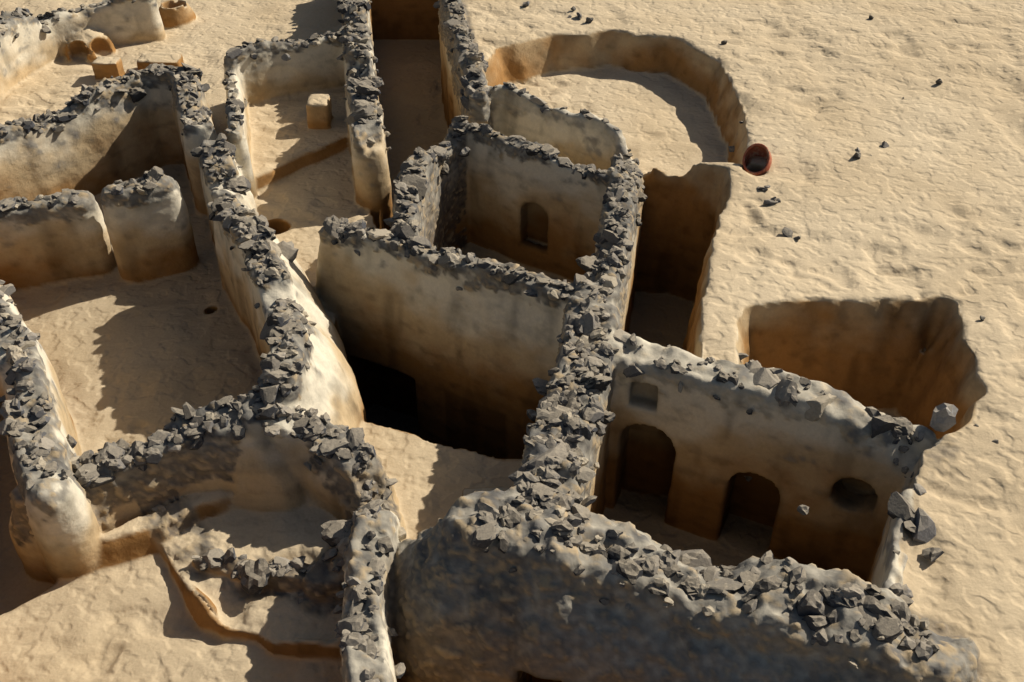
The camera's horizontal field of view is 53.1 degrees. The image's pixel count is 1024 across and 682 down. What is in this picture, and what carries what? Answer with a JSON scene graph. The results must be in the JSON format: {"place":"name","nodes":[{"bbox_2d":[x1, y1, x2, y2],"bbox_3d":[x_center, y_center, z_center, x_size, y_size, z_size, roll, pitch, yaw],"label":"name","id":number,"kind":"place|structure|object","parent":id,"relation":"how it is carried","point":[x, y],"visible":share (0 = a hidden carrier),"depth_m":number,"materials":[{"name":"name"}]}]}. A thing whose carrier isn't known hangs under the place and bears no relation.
{"place":"outdoors","nodes":[
{"label":"outdoors","id":0,"kind":"place"},
{"bbox_2d":[0,0,1023,681],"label":"ruins terrain","id":1,"kind":"structure","parent":0,"point":[888,278],"depth_m":17.11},
{"bbox_2d":[0,0,939,681],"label":"rubble stones","id":2,"kind":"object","parent":1,"relation":"on","point":[880,618],"depth_m":14.20,"materials":[{"name":"grey stone"}]},
{"bbox_2d":[281,1,998,605],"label":"loose stones","id":3,"kind":"object","parent":1,"relation":"on","point":[943,419],"visible":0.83,"depth_m":13.74,"materials":[{"name":"grey stone"}]},
{"bbox_2d":[742,143,771,175],"bbox_3d":[4.772,-3.460,19.927,0.560,0.480,0.700,8,80,19],"label":"red jar","id":4,"kind":"object","parent":1,"relation":"on","point":[758,149],"visible":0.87,"depth_m":19.79,"materials":[{"name":"ceramic"}]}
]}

